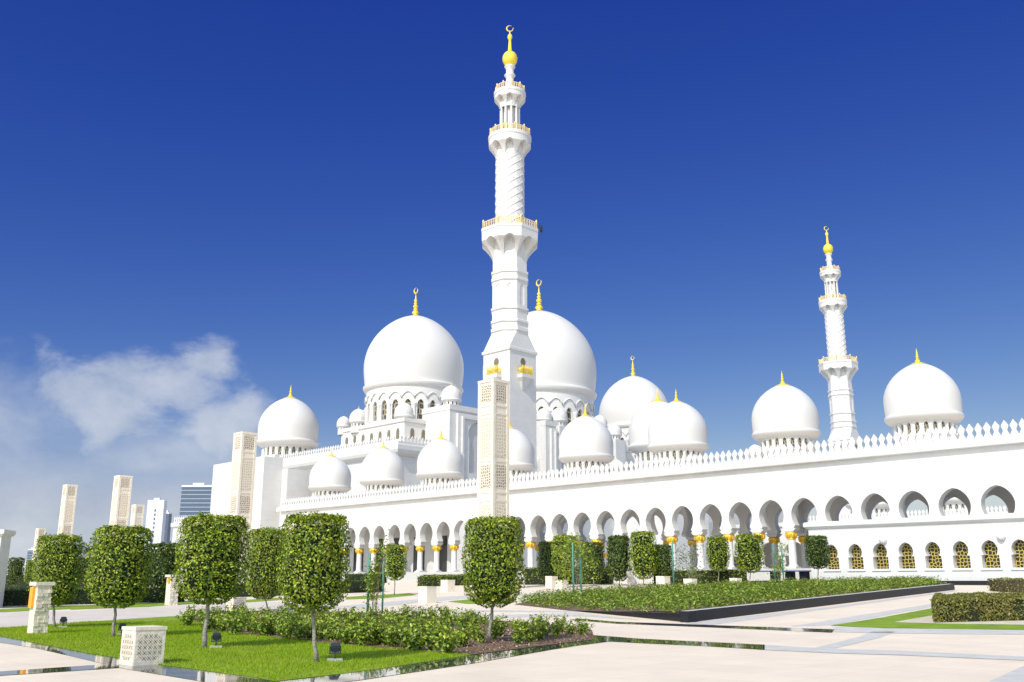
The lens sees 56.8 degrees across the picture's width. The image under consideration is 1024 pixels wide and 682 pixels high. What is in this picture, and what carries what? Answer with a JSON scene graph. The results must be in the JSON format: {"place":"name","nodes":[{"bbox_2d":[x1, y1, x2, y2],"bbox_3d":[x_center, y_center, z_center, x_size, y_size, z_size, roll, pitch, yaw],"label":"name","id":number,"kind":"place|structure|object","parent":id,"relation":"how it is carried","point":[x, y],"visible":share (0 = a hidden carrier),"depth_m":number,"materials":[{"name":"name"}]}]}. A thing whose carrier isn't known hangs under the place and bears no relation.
{"place":"outdoors","nodes":[
{"label":"outdoors","id":0,"kind":"place"},
{"bbox_2d":[57,484,77,542],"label":"light tower","id":1,"kind":"structure","parent":0,"point":[67,509],"depth_m":178.98,"materials":[{"name":"stone"}]},
{"bbox_2d":[109,475,132,534],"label":"light tower","id":2,"kind":"structure","parent":0,"point":[121,498],"depth_m":162.50,"materials":[{"name":"stone"}]},
{"bbox_2d":[0,602,349,627],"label":"path","id":3,"kind":"structure","parent":0,"point":[12,619],"depth_m":48.03,"materials":[{"name":"stone"}]},
{"bbox_2d":[244,525,288,609],"bbox_3d":[-13.513,12.476,52.084,2.481,4.612,2.507,0,-14,0],"label":"clipped tree","id":4,"kind":"object","parent":3,"relation":"on","point":[265,550],"visible":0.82,"depth_m":51.44,"materials":[{"name":"green plant"}]},
{"bbox_2d":[210,456,312,564],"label":"slab wall","id":5,"kind":"structure","parent":0,"point":[275,483],"depth_m":168.35,"materials":[{"name":"white stone"}]},
{"bbox_2d":[0,582,1023,681],"bbox_3d":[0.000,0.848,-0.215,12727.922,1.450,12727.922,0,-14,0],"label":"ground","id":6,"kind":"structure","parent":0,"point":[610,661],"depth_m":20.45,"materials":[{"name":"stone"}]},
{"bbox_2d":[0,529,15,607],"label":"gate post","id":7,"kind":"object","parent":6,"relation":"on","point":[5,538],"visible":1,"depth_m":58.62,"materials":[{"name":"white stone"}]},
{"bbox_2d":[6,557,24,583],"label":"clipped tree","id":8,"kind":"object","parent":6,"relation":"on","point":[15,568],"visible":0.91,"depth_m":102.24,"materials":[{"name":"green plant"}]},
{"bbox_2d":[5,575,84,589],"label":"hedge","id":9,"kind":"object","parent":6,"relation":"on","point":[19,583],"visible":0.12,"depth_m":101.89,"materials":[{"name":"green plant"}]},
{"bbox_2d":[0,663,121,674],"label":"granite channel","id":10,"kind":"object","parent":6,"relation":"on","point":[70,668],"visible":1,"depth_m":17.57,"materials":[{"name":"stone"}]},
{"bbox_2d":[3,586,186,605],"bbox_3d":[-29.069,17.080,63.549,14.425,1.311,1.802,12,-19,-40],"label":"hedge","id":11,"kind":"object","parent":6,"relation":"on","point":[16,597],"visible":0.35,"depth_m":62.90,"materials":[{"name":"green plant"}]},
{"bbox_2d":[130,504,144,535],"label":"light tower","id":12,"kind":"structure","parent":6,"relation":"on","point":[137,513],"depth_m":227.98,"materials":[{"name":"stone"}]},
{"bbox_2d":[0,636,280,681],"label":"granite channel","id":13,"kind":"object","parent":6,"relation":"on","point":[202,676],"visible":1,"depth_m":17.79,"materials":[{"name":"stone"}]},
{"bbox_2d":[70,601,219,609],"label":"lawn","id":14,"kind":"structure","parent":6,"relation":"on","point":[99,606],"depth_m":61.94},
{"bbox_2d":[146,541,183,588],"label":"clipped tree","id":15,"kind":"object","parent":14,"relation":"on","point":[164,555],"visible":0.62,"depth_m":66.75,"materials":[{"name":"green plant"}]},
{"bbox_2d":[165,575,180,604],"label":"stone pillar","id":16,"kind":"structure","parent":14,"relation":"on","point":[171,596],"depth_m":62.58,"materials":[{"name":"stone"}]},
{"bbox_2d":[145,498,166,551],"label":"office tower","id":17,"kind":"structure","parent":6,"relation":"on","point":[156,515],"depth_m":985.35,"materials":[{"name":"white"}]},
{"bbox_2d":[164,510,171,542],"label":"office tower","id":18,"kind":"structure","parent":6,"relation":"on","point":[167,527],"depth_m":1033.46,"materials":[{"name":"blue glass"}]},
{"bbox_2d":[179,483,211,520],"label":"office tower","id":19,"kind":"structure","parent":6,"relation":"on","point":[195,498],"depth_m":890.51,"materials":[{"name":"blue glass"}]},
{"bbox_2d":[0,616,470,680],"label":"lawn","id":20,"kind":"structure","parent":6,"relation":"on","point":[171,618],"depth_m":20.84,"materials":[{"name":"plant"}]},
{"bbox_2d":[27,582,54,633],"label":"stone pillar","id":21,"kind":"structure","parent":20,"relation":"on","point":[39,603],"depth_m":29.74,"materials":[{"name":"stone"}]},
{"bbox_2d":[26,532,85,626],"bbox_3d":[-16.321,8.538,33.882,1.789,3.308,1.826,0,-14,0],"label":"clipped tree","id":22,"kind":"object","parent":20,"relation":"on","point":[57,562],"visible":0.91,"depth_m":33.58,"materials":[{"name":"green plant"}]},
{"bbox_2d":[82,523,155,636],"bbox_3d":[-11.701,7.099,28.153,2.015,3.281,2.037,0,-14,0],"label":"clipped tree","id":23,"kind":"object","parent":20,"relation":"on","point":[119,566],"visible":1,"depth_m":27.77,"materials":[{"name":"green plant"}]},
{"bbox_2d":[119,625,167,665],"bbox_3d":[-7.346,6.062,18.857,0.646,0.732,0.646,14,-20,-43],"label":"stone box","id":24,"kind":"object","parent":20,"relation":"on","point":[142,645],"visible":0.98,"depth_m":18.64,"materials":[{"name":"stone"}]},
{"bbox_2d":[168,511,252,647],"bbox_3d":[-7.546,5.947,23.695,1.929,3.328,1.958,0,-14,0],"label":"clipped tree","id":25,"kind":"object","parent":20,"relation":"on","point":[211,564],"visible":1,"depth_m":23.30,"materials":[{"name":"green plant"}]},
{"bbox_2d":[274,510,352,661],"bbox_3d":[-4.107,5.061,19.632,1.598,3.045,1.649,0,-14,0],"label":"clipped tree","id":26,"kind":"object","parent":20,"relation":"on","point":[313,569],"visible":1,"depth_m":19.31,"materials":[{"name":"green plant"}]},
{"bbox_2d":[327,642,342,661],"bbox_3d":[-3.630,6.394,19.438,0.280,0.393,0.240,5,-15,-19],"label":"floodlight","id":27,"kind":"object","parent":20,"relation":"on","point":[334,648],"visible":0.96,"depth_m":19.41,"materials":[{"name":"metal"}]},
{"bbox_2d":[228,431,257,582],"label":"light tower","id":28,"kind":"structure","parent":6,"relation":"on","point":[241,494],"depth_m":115.77,"materials":[{"name":"stone"}]},
{"bbox_2d":[189,579,384,597],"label":"hedge","id":29,"kind":"object","parent":6,"relation":"on","point":[358,585],"visible":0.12,"depth_m":80.54,"materials":[{"name":"green plant"}]},
{"bbox_2d":[346,593,414,598],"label":"lawn","id":30,"kind":"structure","parent":6,"relation":"on","point":[385,596],"depth_m":70.97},
{"bbox_2d":[384,543,407,594],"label":"clipped tree","id":31,"kind":"object","parent":30,"relation":"on","point":[396,553],"visible":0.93,"depth_m":73.08,"materials":[{"name":"green plant"}]},
{"bbox_2d":[181,611,593,653],"bbox_3d":[-6.512,11.017,37.138,12.333,0.055,33.341,10,-17,-35],"label":"mulch bed","id":32,"kind":"object","parent":6,"relation":"on","point":[494,646],"visible":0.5,"depth_m":25.60,"materials":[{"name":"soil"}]},
{"bbox_2d":[220,611,250,634],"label":"shrub","id":33,"kind":"object","parent":32,"relation":"on","point":[238,624],"visible":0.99,"depth_m":28.76,"materials":[{"name":"green plant"}]},
{"bbox_2d":[247,611,277,635],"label":"shrub","id":34,"kind":"object","parent":32,"relation":"on","point":[262,627],"visible":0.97,"depth_m":28.32,"materials":[{"name":"green plant"}]},
{"bbox_2d":[272,614,297,638],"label":"shrub","id":35,"kind":"object","parent":32,"relation":"on","point":[287,633],"visible":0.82,"depth_m":26.86,"materials":[{"name":"green plant"}]},
{"bbox_2d":[288,618,311,639],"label":"shrub","id":36,"kind":"object","parent":32,"relation":"on","point":[299,632],"visible":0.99,"depth_m":26.22,"materials":[{"name":"green plant"}]},
{"bbox_2d":[317,614,344,640],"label":"shrub","id":37,"kind":"object","parent":32,"relation":"on","point":[327,634],"visible":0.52,"depth_m":26.07,"materials":[{"name":"green plant"}]},
{"bbox_2d":[334,618,354,644],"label":"shrub","id":38,"kind":"object","parent":32,"relation":"on","point":[346,639],"visible":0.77,"depth_m":24.47,"materials":[{"name":"green plant"}]},
{"bbox_2d":[350,616,384,645],"bbox_3d":[-3.719,7.382,24.027,0.752,0.800,0.781,-6,-15,22],"label":"shrub","id":39,"kind":"object","parent":32,"relation":"on","point":[361,632],"visible":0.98,"depth_m":23.90,"materials":[{"name":"green plant"}]},
{"bbox_2d":[351,615,388,644],"bbox_3d":[-3.635,7.458,24.336,0.785,0.804,0.756,10,-17,-35],"label":"shrub","id":40,"kind":"object","parent":32,"relation":"on","point":[374,640],"visible":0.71,"depth_m":24.25,"materials":[{"name":"green plant"}]},
{"bbox_2d":[362,529,392,618],"bbox_3d":[-5.875,10.114,41.203,1.372,3.837,1.411,0,-14,0],"label":"young tree","id":41,"kind":"object","parent":32,"relation":"on","point":[372,577],"visible":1,"depth_m":41.08,"materials":[{"name":"green plant"}]},
{"bbox_2d":[381,619,408,646],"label":"shrub","id":42,"kind":"object","parent":32,"relation":"on","point":[391,639],"visible":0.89,"depth_m":23.56,"materials":[{"name":"green plant"}]},
{"bbox_2d":[396,618,420,649],"bbox_3d":[-2.449,7.067,22.769,0.745,0.792,0.774,2,-14,-9],"label":"shrub","id":43,"kind":"object","parent":32,"relation":"on","point":[405,642],"visible":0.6,"depth_m":22.62,"materials":[{"name":"green plant"}]},
{"bbox_2d":[403,620,432,650],"bbox_3d":[-2.233,6.997,22.371,0.763,0.782,0.660,3,-14,-11],"label":"shrub","id":44,"kind":"object","parent":32,"relation":"on","point":[418,644],"visible":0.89,"depth_m":22.26,"materials":[{"name":"green plant"}]},
{"bbox_2d":[414,621,444,650],"bbox_3d":[-1.909,6.967,22.281,0.695,0.739,0.721,-1,-14,5],"label":"shrub","id":45,"kind":"object","parent":32,"relation":"on","point":[430,643],"visible":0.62,"depth_m":22.24,"materials":[{"name":"green plant"}]},
{"bbox_2d":[427,622,467,653],"bbox_3d":[-1.463,6.749,21.412,0.935,0.776,0.749,3,-14,-10],"label":"shrub","id":46,"kind":"object","parent":32,"relation":"on","point":[447,644],"visible":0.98,"depth_m":21.38,"materials":[{"name":"green plant"}]},
{"bbox_2d":[449,623,476,646],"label":"shrub","id":47,"kind":"object","parent":32,"relation":"on","point":[464,640],"visible":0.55,"depth_m":23.60,"materials":[{"name":"green plant"}]},
{"bbox_2d":[460,514,526,642],"bbox_3d":[-0.510,6.412,25.631,1.840,3.387,1.850,0,-14,0],"label":"clipped tree","id":48,"kind":"object","parent":32,"relation":"on","point":[494,557],"visible":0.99,"depth_m":25.24,"materials":[{"name":"green plant"}]},
{"bbox_2d":[511,623,532,643],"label":"shrub","id":49,"kind":"object","parent":32,"relation":"on","point":[517,636],"visible":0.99,"depth_m":24.72,"materials":[{"name":"green plant"}]},
{"bbox_2d":[520,621,540,641],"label":"shrub","id":50,"kind":"object","parent":32,"relation":"on","point":[530,638],"visible":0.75,"depth_m":25.49,"materials":[{"name":"green plant"}]},
{"bbox_2d":[574,615,593,634],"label":"shrub","id":51,"kind":"object","parent":32,"relation":"on","point":[581,629],"visible":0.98,"depth_m":28.51,"materials":[{"name":"green plant"}]},
{"bbox_2d":[418,586,436,602],"bbox_3d":[-5.145,15.431,57.595,0.806,0.990,0.806,-14,-20,43],"label":"stone box","id":52,"kind":"object","parent":6,"relation":"on","point":[426,594],"visible":0.9,"depth_m":57.33,"materials":[{"name":"stone"}]},
{"bbox_2d":[417,575,471,585],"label":"hedge","id":53,"kind":"object","parent":6,"relation":"on","point":[432,580],"visible":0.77,"depth_m":97.05,"materials":[{"name":"green plant"}]},
{"bbox_2d":[284,640,608,681],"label":"granite channel","id":54,"kind":"object","parent":6,"relation":"on","point":[409,668],"visible":1,"depth_m":18.62,"materials":[{"name":"stone"}]},
{"bbox_2d":[339,592,577,607],"bbox_3d":[-3.795,17.245,63.463,6.878,0.677,23.705,-11,-18,37],"label":"granite band","id":55,"kind":"object","parent":6,"relation":"on","point":[412,601],"visible":0.5,"depth_m":60.02,"materials":[{"name":"stone"}]},
{"bbox_2d":[400,609,578,611],"bbox_3d":[-1.660,13.415,47.114,11.534,0.102,1.510,-9,-17,31],"label":"granite band","id":56,"kind":"object","parent":6,"relation":"on","point":[506,610],"visible":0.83,"depth_m":46.33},
{"bbox_2d":[477,378,509,526],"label":"light tower","id":57,"kind":"structure","parent":6,"relation":"on","point":[493,455],"depth_m":84.54,"materials":[{"name":"stone"}]},
{"bbox_2d":[180,568,811,581],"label":"terrace","id":58,"kind":"structure","parent":6,"relation":"on","point":[413,577],"depth_m":103.64,"materials":[{"name":"stone"}]},
{"bbox_2d":[171,513,208,569],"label":"crenellated wall","id":59,"kind":"structure","parent":58,"relation":"on","point":[175,524],"depth_m":204.21,"materials":[{"name":"white stone"}]},
{"bbox_2d":[481,25,542,568],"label":"minaret","id":60,"kind":"object","parent":58,"relation":"on","point":[509,247],"visible":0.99,"depth_m":168.53,"materials":[{"name":"white stone"}]},
{"bbox_2d":[457,389,740,571],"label":"court arcade","id":61,"kind":"object","parent":58,"relation":"on","point":[638,430],"visible":0.16,"depth_m":191.63,"materials":[{"name":"white stone"}]},
{"bbox_2d":[276,349,1023,572],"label":"arcade building","id":62,"kind":"structure","parent":58,"relation":"on","point":[932,460],"depth_m":107.25,"materials":[{"name":"white stone"}]},
{"bbox_2d":[339,536,446,572],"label":"door","id":63,"kind":"structure","parent":62,"relation":"in","point":[443,552],"depth_m":145.82,"materials":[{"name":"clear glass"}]},
{"bbox_2d":[818,226,858,519],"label":"minaret","id":64,"kind":"object","parent":58,"relation":"on","point":[838,369],"visible":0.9,"depth_m":274.60,"materials":[{"name":"white stone"}]},
{"bbox_2d":[733,497,1007,567],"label":"arcade","id":65,"kind":"object","parent":58,"relation":"on","point":[954,506],"visible":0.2,"depth_m":199.30,"materials":[{"name":"white stone"}]},
{"bbox_2d":[803,512,1023,580],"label":"wing","id":66,"kind":"structure","parent":58,"relation":"on","point":[981,547],"depth_m":77.55,"materials":[{"name":"stone"}]},
{"bbox_2d":[823,545,840,570],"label":"window","id":67,"kind":"structure","parent":66,"relation":"in","point":[834,565],"depth_m":83.51,"materials":[{"name":"gold metal"}]},
{"bbox_2d":[847,545,865,570],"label":"window","id":68,"kind":"structure","parent":66,"relation":"in","point":[857,561],"depth_m":82.04,"materials":[{"name":"gold metal"}]},
{"bbox_2d":[872,544,890,570],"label":"window","id":69,"kind":"structure","parent":66,"relation":"in","point":[882,561],"depth_m":80.53,"materials":[{"name":"gold metal"}]},
{"bbox_2d":[897,543,916,570],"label":"window","id":70,"kind":"structure","parent":66,"relation":"in","point":[908,560],"depth_m":79.01,"materials":[{"name":"gold metal"}]},
{"bbox_2d":[924,542,944,570],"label":"window","id":71,"kind":"structure","parent":66,"relation":"in","point":[935,561],"depth_m":77.46,"materials":[{"name":"gold metal"}]},
{"bbox_2d":[952,542,972,569],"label":"window","id":72,"kind":"structure","parent":66,"relation":"in","point":[963,560],"depth_m":75.99,"materials":[{"name":"gold metal"}]},
{"bbox_2d":[981,541,1002,569],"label":"window","id":73,"kind":"structure","parent":66,"relation":"in","point":[992,560],"depth_m":74.48,"materials":[{"name":"gold metal"}]},
{"bbox_2d":[1011,540,1023,569],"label":"window","id":74,"kind":"structure","parent":66,"relation":"in","point":[1019,546],"depth_m":73.11,"materials":[{"name":"gold metal"}]},
{"bbox_2d":[536,541,556,578],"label":"clipped tree","id":75,"kind":"object","parent":6,"relation":"on","point":[544,567],"visible":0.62,"depth_m":92.65,"materials":[{"name":"green plant"}]},
{"bbox_2d":[481,613,636,619],"bbox_3d":[1.625,11.773,40.417,4.755,0.136,7.598,5,-15,-18],"label":"granite band","id":76,"kind":"object","parent":6,"relation":"on","point":[555,614],"visible":0.88,"depth_m":41.95,"materials":[{"name":"stone"}]},
{"bbox_2d":[550,534,578,579],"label":"clipped tree","id":77,"kind":"object","parent":6,"relation":"on","point":[556,542],"visible":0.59,"depth_m":83.64,"materials":[{"name":"green plant"}]},
{"bbox_2d":[523,566,613,584],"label":"hedge","id":78,"kind":"object","parent":6,"relation":"on","point":[533,577],"visible":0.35,"depth_m":92.98,"materials":[{"name":"green plant"}]},
{"bbox_2d":[551,530,598,589],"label":"young tree","id":79,"kind":"object","parent":6,"relation":"on","point":[576,545],"visible":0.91,"depth_m":71.86,"materials":[{"name":"green plant"}]},
{"bbox_2d":[581,541,604,584],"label":"clipped tree","id":80,"kind":"object","parent":6,"relation":"on","point":[598,554],"visible":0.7,"depth_m":87.72,"materials":[{"name":"green plant"}]},
{"bbox_2d":[605,534,631,583],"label":"clipped tree","id":81,"kind":"object","parent":6,"relation":"on","point":[617,564],"visible":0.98,"depth_m":85.95,"materials":[{"name":"green plant"}]},
{"bbox_2d":[628,529,657,584],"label":"clipped tree","id":82,"kind":"object","parent":6,"relation":"on","point":[642,559],"visible":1,"depth_m":84.41,"materials":[{"name":"green plant"}]},
{"bbox_2d":[653,544,674,575],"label":"clipped tree","id":83,"kind":"object","parent":6,"relation":"on","point":[664,557],"visible":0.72,"depth_m":85.00,"materials":[{"name":"green plant"}]},
{"bbox_2d":[592,635,764,649],"bbox_3d":[4.128,8.121,25.576,1.979,0.001,7.068,13,-19,-41],"label":"granite channel","id":84,"kind":"object","parent":6,"relation":"on","point":[673,642],"visible":1,"depth_m":25.27,"materials":[{"name":"stone"}]},
{"bbox_2d":[669,533,705,578],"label":"young tree","id":85,"kind":"object","parent":6,"relation":"on","point":[692,572],"visible":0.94,"depth_m":80.18,"materials":[{"name":"green plant"}]},
{"bbox_2d":[652,569,747,584],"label":"hedge","id":86,"kind":"object","parent":6,"relation":"on","point":[709,577],"visible":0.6,"depth_m":83.08,"materials":[{"name":"green plant"}]},
{"bbox_2d":[572,619,833,631],"bbox_3d":[6.278,10.287,34.352,1.534,0.055,12.214,12,-19,-40],"label":"granite channel","id":87,"kind":"object","parent":6,"relation":"on","point":[771,628],"visible":0.93,"depth_m":33.02,"materials":[{"name":"stone"}]},
{"bbox_2d":[705,535,731,580],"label":"clipped tree","id":88,"kind":"object","parent":6,"relation":"on","point":[718,551],"visible":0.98,"depth_m":81.75,"materials":[{"name":"green plant"}]},
{"bbox_2d":[517,584,926,612],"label":"planting soil","id":89,"kind":"structure","parent":6,"relation":"on","point":[572,608],"depth_m":46.37,"materials":[{"name":"soil"}]},
{"bbox_2d":[513,575,947,611],"bbox_3d":[13.224,15.473,59.344,21.102,1.875,45.650,-12,-18,39],"label":"ground cover","id":90,"kind":"object","parent":89,"relation":"on","point":[679,595],"visible":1,"depth_m":51.23,"materials":[{"name":"green plant"}]},
{"bbox_2d":[733,533,765,580],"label":"clipped tree","id":91,"kind":"object","parent":6,"relation":"on","point":[749,553],"visible":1,"depth_m":78.13,"materials":[{"name":"green plant"}]},
{"bbox_2d":[580,584,954,622],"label":"planter kerb","id":92,"kind":"structure","parent":6,"relation":"on","point":[694,615],"depth_m":41.55,"materials":[{"name":"black stone"}]},
{"bbox_2d":[767,540,788,580],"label":"young tree","id":93,"kind":"object","parent":6,"relation":"on","point":[779,564],"visible":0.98,"depth_m":81.93,"materials":[{"name":"green plant"}]},
{"bbox_2d":[747,570,810,580],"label":"pool ledge","id":94,"kind":"object","parent":6,"relation":"on","point":[803,574],"visible":0.46,"depth_m":84.96,"materials":[{"name":"white"}]},
{"bbox_2d":[804,535,830,578],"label":"clipped tree","id":95,"kind":"object","parent":6,"relation":"on","point":[817,553],"visible":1,"depth_m":76.24,"materials":[{"name":"green plant"}]},
{"bbox_2d":[690,590,955,624],"bbox_3d":[17.282,13.043,47.212,1.356,0.970,33.687,-11,-18,38],"label":"granite band","id":96,"kind":"object","parent":6,"relation":"on","point":[718,621],"visible":1,"depth_m":39.30,"materials":[{"name":"stone"}]},
{"bbox_2d":[816,631,895,648],"bbox_3d":[9.592,8.310,26.445,0.664,0.069,8.089,-9,-17,31],"label":"granite band","id":97,"kind":"object","parent":6,"relation":"on","point":[869,636],"visible":1,"depth_m":26.64,"materials":[{"name":"stone"}]},
{"bbox_2d":[795,604,930,625],"bbox_3d":[15.100,11.045,38.377,1.038,0.463,16.043,-11,-18,38],"label":"granite band","id":98,"kind":"object","parent":6,"relation":"on","point":[848,619],"visible":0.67,"depth_m":36.50,"materials":[{"name":"stone"}]},
{"bbox_2d":[745,581,988,584],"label":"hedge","id":99,"kind":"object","parent":6,"relation":"on","point":[968,582],"depth_m":68.49,"materials":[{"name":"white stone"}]},
{"bbox_2d":[765,645,1023,659],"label":"granite band","id":100,"kind":"object","parent":6,"relation":"on","point":[850,651],"visible":1,"depth_m":21.77,"materials":[{"name":"stone"}]},
{"bbox_2d":[832,608,1023,629],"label":"lawn","id":101,"kind":"structure","parent":6,"relation":"on","point":[887,622],"depth_m":32.14,"materials":[{"name":"plant"}]},
{"bbox_2d":[897,616,1023,624],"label":"sand border","id":102,"kind":"object","parent":101,"relation":"on","point":[927,619],"visible":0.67,"depth_m":32.65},
{"bbox_2d":[929,591,1023,622],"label":"hedge","id":103,"kind":"object","parent":102,"relation":"on","point":[977,606],"visible":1,"depth_m":32.93,"materials":[{"name":"green plant"}]},
{"bbox_2d":[833,627,1023,634],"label":"granite band","id":104,"kind":"object","parent":6,"relation":"on","point":[920,630],"visible":1,"depth_m":29.51,"materials":[{"name":"stone"}]},
{"bbox_2d":[987,577,1023,591],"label":"hedge","id":105,"kind":"object","parent":6,"relation":"on","point":[1004,584],"visible":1,"depth_m":55.70,"materials":[{"name":"green plant"}]},
{"bbox_2d":[988,666,1023,681],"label":"granite band","id":106,"kind":"object","parent":6,"relation":"on","point":[1016,675],"visible":1,"depth_m":16.15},
{"bbox_2d":[0,0,1023,560],"label":"sky","id":107,"kind":"structure","parent":0,"point":[211,211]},
{"bbox_2d":[256,279,783,523],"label":"prayer hall","id":108,"kind":"structure","parent":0,"point":[413,377],"depth_m":218.83,"materials":[{"name":"white stone"}]},
{"bbox_2d":[468,423,477,473],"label":"window","id":109,"kind":"structure","parent":108,"relation":"in","point":[473,431],"depth_m":205.34,"materials":[{"name":"glass"}]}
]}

